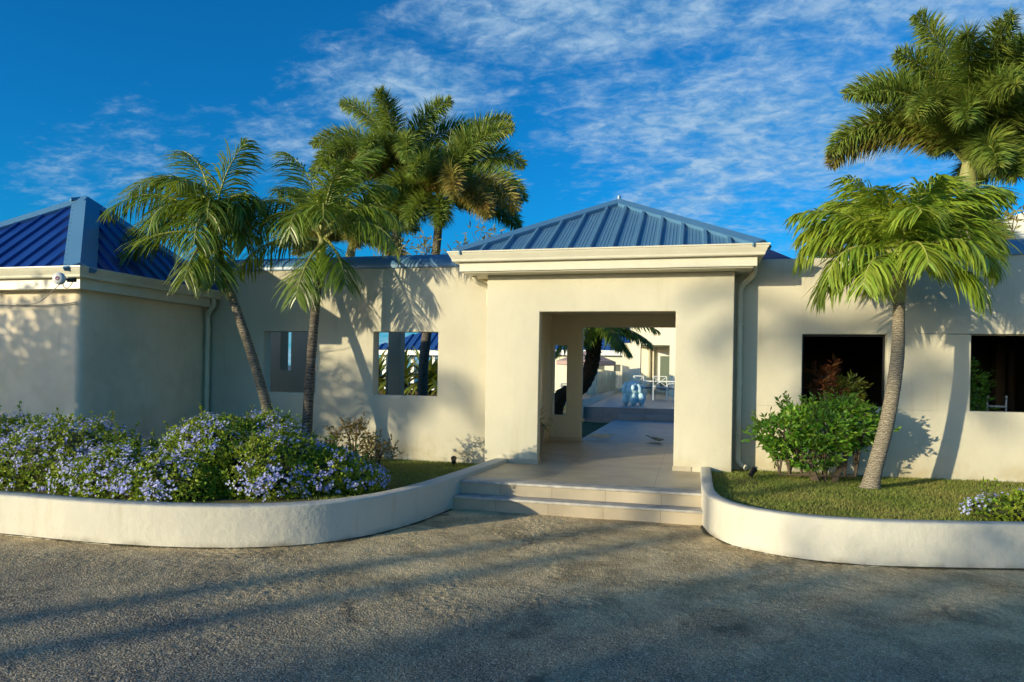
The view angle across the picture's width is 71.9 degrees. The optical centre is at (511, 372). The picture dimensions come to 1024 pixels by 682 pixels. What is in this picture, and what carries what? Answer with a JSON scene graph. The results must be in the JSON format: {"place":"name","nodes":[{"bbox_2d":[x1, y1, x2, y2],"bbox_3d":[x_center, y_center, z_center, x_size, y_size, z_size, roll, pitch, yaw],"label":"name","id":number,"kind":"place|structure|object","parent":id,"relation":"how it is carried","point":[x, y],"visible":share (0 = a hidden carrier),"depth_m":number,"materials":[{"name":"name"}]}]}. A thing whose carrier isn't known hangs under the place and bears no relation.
{"place":"outdoors","nodes":[
{"label":"outdoors","id":0,"kind":"place"},
{"bbox_2d":[270,332,315,392],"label":"slotted wall","id":1,"kind":"structure","parent":0,"point":[283,378],"depth_m":14.60,"materials":[{"name":"grey paint"}]},
{"bbox_2d":[388,332,404,394],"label":"pillar","id":2,"kind":"structure","parent":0,"point":[396,358],"depth_m":14.02,"materials":[{"name":"grey paint"}]},
{"bbox_2d":[0,509,1023,681],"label":"driveway","id":3,"kind":"structure","parent":0,"point":[458,595],"depth_m":4.72,"materials":[{"name":"grey asphalt"}]},
{"bbox_2d":[0,509,451,548],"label":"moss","id":4,"kind":"object","parent":3,"relation":"on","point":[222,548],"visible":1,"depth_m":6.40,"materials":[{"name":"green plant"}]},
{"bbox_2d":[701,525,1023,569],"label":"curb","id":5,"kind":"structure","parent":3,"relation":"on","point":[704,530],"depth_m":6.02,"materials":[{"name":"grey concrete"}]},
{"bbox_2d":[0,0,1023,367],"label":"sky","id":6,"kind":"structure","parent":0,"point":[719,113],"materials":[{"name":"blue"}]},
{"bbox_2d":[563,404,583,420],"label":"ground","id":7,"kind":"structure","parent":0,"point":[564,411],"depth_m":30.46,"materials":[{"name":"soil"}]},
{"bbox_2d":[0,196,222,445],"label":"garage building","id":8,"kind":"structure","parent":7,"relation":"on","point":[129,343],"depth_m":9.87,"materials":[{"name":"paint"}]},
{"bbox_2d":[1,285,76,305],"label":"wall cable","id":9,"kind":"object","parent":8,"relation":"attached to","point":[38,302],"depth_m":9.45,"materials":[{"name":"grey"}]},
{"bbox_2d":[52,272,76,287],"bbox_3d":[-5.659,-1.168,8.919,0.254,0.194,0.128,1,0,-45],"label":"security camera","id":10,"kind":"object","parent":8,"relation":"attached to","point":[58,278],"visible":1,"depth_m":8.86,"materials":[{"name":"white plastic"}]},
{"bbox_2d":[0,459,467,502],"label":"garden bed","id":11,"kind":"object","parent":7,"relation":"on","point":[228,500],"visible":0.04,"depth_m":6.88,"materials":[{"name":"soil"}]},
{"bbox_2d":[0,400,154,492],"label":"plumbago bush","id":12,"kind":"object","parent":11,"relation":"on","point":[31,452],"visible":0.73,"depth_m":7.26,"materials":[{"name":"green plant"}]},
{"bbox_2d":[35,423,233,501],"bbox_3d":[-3.741,0.887,7.206,2.112,0.714,1.440,1,0,14],"label":"plumbago bush","id":13,"kind":"object","parent":11,"relation":"on","point":[138,474],"visible":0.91,"depth_m":6.74,"materials":[{"name":"green plant"}]},
{"bbox_2d":[96,137,276,427],"bbox_3d":[-4.625,-1.034,10.280,2.879,4.682,1.981,1,0,14],"label":"palm tree","id":14,"kind":"object","parent":11,"relation":"on","point":[219,217],"visible":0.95,"depth_m":10.00,"materials":[{"name":"green plant"}]},
{"bbox_2d":[150,403,332,501],"bbox_3d":[-2.790,0.788,7.504,1.959,0.938,1.783,1,0,14],"label":"plumbago bush","id":15,"kind":"object","parent":11,"relation":"on","point":[256,460],"visible":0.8,"depth_m":7.01,"materials":[{"name":"green plant"}]},
{"bbox_2d":[221,143,406,435],"bbox_3d":[-2.916,-1.026,10.503,2.912,4.754,2.142,1,0,14],"label":"palm tree","id":16,"kind":"object","parent":11,"relation":"on","point":[319,217],"visible":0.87,"depth_m":10.23,"materials":[{"name":"green plant"}]},
{"bbox_2d":[284,435,390,497],"bbox_3d":[-1.910,0.970,7.465,1.031,0.611,1.214,1,0,43],"label":"plumbago bush","id":17,"kind":"object","parent":11,"relation":"on","point":[349,472],"visible":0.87,"depth_m":7.21,"materials":[{"name":"green plant"}]},
{"bbox_2d":[233,458,479,499],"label":"grass","id":18,"kind":"structure","parent":11,"relation":"on","point":[448,467],"depth_m":9.40,"materials":[{"name":"green plant"}]},
{"bbox_2d":[323,412,403,467],"bbox_3d":[-2.018,0.928,9.480,1.090,0.839,0.770,1,0,-30],"label":"copper shrub","id":19,"kind":"object","parent":11,"relation":"on","point":[353,426],"visible":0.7,"depth_m":9.40,"materials":[{"name":"brown plant"}]},
{"bbox_2d":[451,456,456,465],"bbox_3d":[-0.850,1.296,10.277,0.086,0.170,0.132,1,0,-4],"label":"garden spotlight","id":20,"kind":"object","parent":11,"relation":"on","point":[453,460],"visible":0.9,"depth_m":10.25,"materials":[{"name":"black metal"}]},
{"bbox_2d":[0,458,506,548],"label":"planter wall","id":21,"kind":"structure","parent":7,"relation":"on","point":[180,524],"depth_m":6.40,"materials":[{"name":"paint"}]},
{"bbox_2d":[189,254,487,463],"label":"courtyard wall","id":22,"kind":"structure","parent":7,"relation":"on","point":[442,296],"depth_m":11.09,"materials":[{"name":"beige paint"}]},
{"bbox_2d":[378,389,436,395],"bbox_3d":[-3.627,1.073,23.976,5.200,0.970,1.700,1,0,14],"label":"raised bed","id":23,"kind":"object","parent":7,"relation":"on","point":[415,392],"depth_m":23.01,"materials":[{"name":"green plant"}]},
{"bbox_2d":[378,349,411,394],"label":"agave","id":24,"kind":"object","parent":23,"relation":"in","point":[381,379],"visible":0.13,"depth_m":23.74,"materials":[{"name":"green plant"}]},
{"bbox_2d":[378,346,433,395],"bbox_3d":[-3.791,-0.018,23.707,2.746,1.722,2.802,1,0,2],"label":"agave","id":25,"kind":"object","parent":23,"relation":"in","point":[406,372],"visible":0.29,"depth_m":23.36,"materials":[{"name":"green plant"}]},
{"bbox_2d":[384,347,437,394],"bbox_3d":[-2.841,-0.023,23.492,2.744,1.723,2.890,1,0,14],"label":"agave","id":26,"kind":"object","parent":23,"relation":"in","point":[432,373],"visible":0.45,"depth_m":23.19,"materials":[{"name":"green plant"}]},
{"bbox_2d":[415,350,437,395],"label":"agave","id":27,"kind":"object","parent":23,"relation":"in","point":[434,390],"visible":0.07,"depth_m":22.46,"materials":[{"name":"green plant"}]},
{"bbox_2d":[379,333,437,389],"bbox_3d":[-2.763,-0.473,33.646,6.738,4.052,4.744,1,0,14],"label":"gazebo","id":28,"kind":"object","parent":7,"relation":"on","point":[412,341],"visible":0.21,"depth_m":32.23,"materials":[{"name":"blue paint"}]},
{"bbox_2d":[452,477,702,525],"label":"entrance steps","id":29,"kind":"structure","parent":7,"relation":"on","point":[631,503],"depth_m":7.99,"materials":[{"name":"stone"}]},
{"bbox_2d":[556,351,615,365],"bbox_3d":[3.268,0.181,31.154,2.494,2.350,2.495,1,0,14],"label":"parasol","id":30,"kind":"object","parent":7,"relation":"on","point":[604,361],"visible":0.34,"depth_m":30.43,"materials":[{"name":"beige fabric"}]},
{"bbox_2d":[700,467,1023,568],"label":"planter wall","id":31,"kind":"structure","parent":7,"relation":"on","point":[930,543],"depth_m":6.05,"materials":[{"name":"paint"}]},
{"bbox_2d":[816,181,1019,257],"bbox_3d":[8.050,-1.157,14.188,3.514,5.595,2.919,1,0,-19],"label":"foxtail palm","id":32,"kind":"object","parent":7,"relation":"on","point":[1002,235],"visible":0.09,"depth_m":13.47,"materials":[{"name":"green plant"}]},
{"bbox_2d":[821,5,1023,409],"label":"foxtail palm","id":33,"kind":"object","parent":7,"relation":"on","point":[968,112],"visible":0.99,"depth_m":12.74,"materials":[{"name":"green plant"}]},
{"bbox_2d":[948,61,998,187],"bbox_3d":[10.700,-2.406,13.493,3.746,8.176,4.202,1,0,-31],"label":"foxtail palm","id":34,"kind":"object","parent":7,"relation":"on","point":[981,178],"visible":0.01,"depth_m":13.97,"materials":[{"name":"green plant"}]},
{"bbox_2d":[960,195,1023,411],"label":"frangipani tree","id":35,"kind":"object","parent":7,"relation":"on","point":[1011,372],"visible":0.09,"depth_m":11.76,"materials":[{"name":"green plant"}]},
{"bbox_2d":[469,440,700,488],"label":"porch floor","id":36,"kind":"structure","parent":0,"point":[625,463],"depth_m":9.77,"materials":[{"name":"tile"}]},
{"bbox_2d":[540,425,545,453],"bbox_3d":[0.342,1.058,11.000,0.360,0.470,0.355,1,0,14],"label":"plant pot","id":37,"kind":"object","parent":36,"relation":"on","point":[542,428],"visible":0.27,"depth_m":10.91,"materials":[{"name":"grey"}]},
{"bbox_2d":[540,406,557,435],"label":"fern","id":38,"kind":"object","parent":37,"relation":"in","point":[546,423],"visible":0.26,"depth_m":10.95,"materials":[{"name":"green plant"}]},
{"bbox_2d":[582,421,607,437],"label":"courtyard lawn","id":39,"kind":"structure","parent":0,"point":[588,428],"depth_m":18.83,"materials":[{"name":"green plant"}]},
{"bbox_2d":[276,180,423,257],"bbox_3d":[-4.450,-1.929,18.499,3.128,6.707,3.627,1,0,-39],"label":"foxtail palm","id":40,"kind":"object","parent":39,"relation":"on","point":[353,246],"visible":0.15,"depth_m":17.95,"materials":[{"name":"green plant"}]},
{"bbox_2d":[307,83,485,394],"bbox_3d":[-3.118,-2.879,17.700,4.013,8.662,4.140,1,0,-43],"label":"foxtail palm","id":41,"kind":"object","parent":39,"relation":"on","point":[348,146],"visible":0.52,"depth_m":17.15,"materials":[{"name":"green plant"}]},
{"bbox_2d":[373,222,510,255],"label":"frangipani tree","id":42,"kind":"object","parent":39,"relation":"on","point":[428,248],"visible":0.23,"depth_m":15.09,"materials":[{"name":"green plant"}]},
{"bbox_2d":[369,108,530,395],"bbox_3d":[-1.489,-2.422,16.708,3.960,7.794,3.379,1,0,-32],"label":"foxtail palm","id":43,"kind":"object","parent":39,"relation":"on","point":[463,188],"visible":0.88,"depth_m":16.38,"materials":[{"name":"green plant"}]},
{"bbox_2d":[554,328,660,414],"bbox_3d":[2.003,-0.082,17.047,3.122,3.294,2.716,1,0,14],"label":"date palm","id":44,"kind":"object","parent":39,"relation":"on","point":[593,341],"visible":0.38,"depth_m":16.71,"materials":[{"name":"green plant"}]},
{"bbox_2d":[447,195,771,472],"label":"entrance portico","id":45,"kind":"structure","parent":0,"point":[567,279],"depth_m":9.79,"materials":[{"name":"beige paint"}]},
{"bbox_2d":[583,419,673,443],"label":"path","id":46,"kind":"structure","parent":0,"point":[635,431],"depth_m":16.04,"materials":[{"name":"tile"}]},
{"bbox_2d":[587,433,621,438],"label":"dry leaf","id":47,"kind":"object","parent":46,"relation":"on","point":[602,436],"visible":1,"depth_m":14.01,"materials":[{"name":"beige"}]},
{"bbox_2d":[618,413,673,421],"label":"terrace steps","id":48,"kind":"structure","parent":46,"relation":"on","point":[645,417],"depth_m":20.04,"materials":[{"name":"tile"}]},
{"bbox_2d":[644,435,663,440],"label":"dry leaf","id":49,"kind":"object","parent":46,"relation":"on","point":[656,439],"visible":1,"depth_m":13.60,"materials":[{"name":"beige"}]},
{"bbox_2d":[584,392,673,422],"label":"terrace","id":50,"kind":"structure","parent":0,"point":[609,409],"depth_m":20.84,"materials":[{"name":"tile"}]},
{"bbox_2d":[555,336,629,389],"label":"house","id":51,"kind":"structure","parent":50,"relation":"on","point":[561,370],"depth_m":42.08,"materials":[{"name":"beige paint"}]},
{"bbox_2d":[596,365,620,379],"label":"window","id":52,"kind":"structure","parent":51,"relation":"in","point":[618,367],"depth_m":41.88,"materials":[{"name":"grey"}]},
{"bbox_2d":[582,369,621,417],"bbox_3d":[4.492,0.636,32.182,0.120,1.480,23.416,1,0,12],"label":"glass balustrade","id":53,"kind":"object","parent":50,"relation":"on","point":[606,383],"visible":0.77,"depth_m":28.00,"materials":[{"name":"clear glass"}]},
{"bbox_2d":[622,381,644,404],"bbox_3d":[3.835,0.640,22.314,0.616,0.770,0.550,1,0,-27],"label":"sculpture","id":54,"kind":"object","parent":50,"relation":"on","point":[632,389],"visible":1,"depth_m":22.19,"materials":[{"name":"teal plastic"}]},
{"bbox_2d":[633,376,651,398],"bbox_3d":[5.216,0.581,28.156,0.572,0.936,0.531,1,0,-40],"label":"dining chair","id":55,"kind":"object","parent":50,"relation":"on","point":[643,387],"visible":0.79,"depth_m":27.96,"materials":[{"name":"white paint"}]},
{"bbox_2d":[642,380,674,397],"bbox_3d":[6.125,0.694,28.620,1.600,0.740,0.900,1,0,14],"label":"terrace table","id":56,"kind":"object","parent":50,"relation":"on","point":[645,384],"visible":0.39,"depth_m":28.44,"materials":[{"name":"white paint"}]},
{"bbox_2d":[653,376,667,400],"bbox_3d":[5.713,0.589,27.198,0.532,0.936,0.568,1,0,14],"label":"dining chair","id":57,"kind":"object","parent":50,"relation":"on","point":[658,387],"visible":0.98,"depth_m":26.97,"materials":[{"name":"white paint"}]},
{"bbox_2d":[667,376,674,399],"bbox_3d":[6.407,0.601,27.438,0.531,0.936,0.572,1,0,-13],"label":"dining chair","id":58,"kind":"object","parent":50,"relation":"on","point":[673,388],"visible":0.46,"depth_m":27.23,"materials":[{"name":"white paint"}]},
{"bbox_2d":[622,328,675,395],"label":"terrace house","id":59,"kind":"structure","parent":0,"point":[657,360],"depth_m":37.18,"materials":[{"name":"beige paint"}]},
{"bbox_2d":[657,352,669,392],"bbox_3d":[8.218,-0.035,37.259,1.020,2.150,0.130,1,0,14],"label":"door","id":60,"kind":"structure","parent":59,"relation":"in","point":[663,357],"depth_m":37.25,"materials":[{"name":"white paint"}]},
{"bbox_2d":[711,468,1023,520],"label":"lawn","id":61,"kind":"structure","parent":0,"point":[841,495],"depth_m":7.61,"materials":[{"name":"plant"}]},
{"bbox_2d":[748,467,756,477],"bbox_3d":[3.010,1.265,8.832,0.086,0.173,0.133,1,0,41],"label":"garden spotlight","id":62,"kind":"object","parent":61,"relation":"on","point":[752,471],"visible":0.93,"depth_m":8.81,"materials":[{"name":"black metal"}]},
{"bbox_2d":[741,388,901,482],"bbox_3d":[3.792,0.788,8.692,1.880,1.226,1.060,1,0,14],"label":"green shrub","id":63,"kind":"object","parent":61,"relation":"on","point":[842,417],"visible":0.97,"depth_m":8.56,"materials":[{"name":"green plant"}]},
{"bbox_2d":[782,171,1023,489],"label":"palm tree","id":64,"kind":"object","parent":61,"relation":"on","point":[915,235],"visible":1,"depth_m":7.82,"materials":[{"name":"green plant"}]},
{"bbox_2d":[959,476,1023,520],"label":"plumbago bush","id":65,"kind":"object","parent":61,"relation":"on","point":[1007,508],"visible":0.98,"depth_m":6.35,"materials":[{"name":"green plant"}]},
{"bbox_2d":[732,239,1023,483],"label":"house wing","id":66,"kind":"structure","parent":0,"point":[944,432],"depth_m":9.27,"materials":[{"name":"beige paint"}]},
{"bbox_2d":[801,335,884,407],"bbox_3d":[4.451,-0.029,9.517,1.040,0.970,0.040,1,0,14],"label":"window frame","id":67,"kind":"structure","parent":66,"relation":"in","point":[883,336],"depth_m":9.41,"materials":[{"name":"black metal"}]},
{"bbox_2d":[970,355,1000,410],"bbox_3d":[6.213,0.536,9.702,0.811,1.703,0.757,1,0,-13],"label":"indoor shrub","id":68,"kind":"object","parent":66,"relation":"on","point":[976,399],"visible":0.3,"depth_m":9.54,"materials":[{"name":"green plant"}]},
{"bbox_2d":[986,395,1007,411],"bbox_3d":[7.007,0.867,10.092,0.300,1.085,0.420,1,0,14],"label":"indoor chair","id":69,"kind":"object","parent":66,"relation":"on","point":[1006,397],"visible":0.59,"depth_m":10.25,"materials":[{"name":"white paint"}]},
{"bbox_2d":[998,212,1023,238],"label":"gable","id":70,"kind":"structure","parent":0,"point":[1020,233],"depth_m":13.88,"materials":[{"name":"white paint"}]},
{"bbox_3d":[4.497,0.921,9.842,1.900,0.888,0.400,1,0,14],"label":"indoor planter","id":71,"kind":"object","parent":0,"visible":0},
{"bbox_2d":[803,354,849,400],"bbox_3d":[4.407,0.107,9.841,0.542,0.799,0.621,1,0,-32],"label":"croton","id":72,"kind":"object","parent":71,"relation":"on","point":[829,380],"visible":0.88,"depth_m":9.81,"materials":[{"name":"brown plant"}]},
{"bbox_2d":[824,368,873,401],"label":"leafy plant","id":73,"kind":"object","parent":71,"relation":"in","point":[852,385],"visible":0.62,"depth_m":9.72,"materials":[{"name":"green plant"}]}
]}

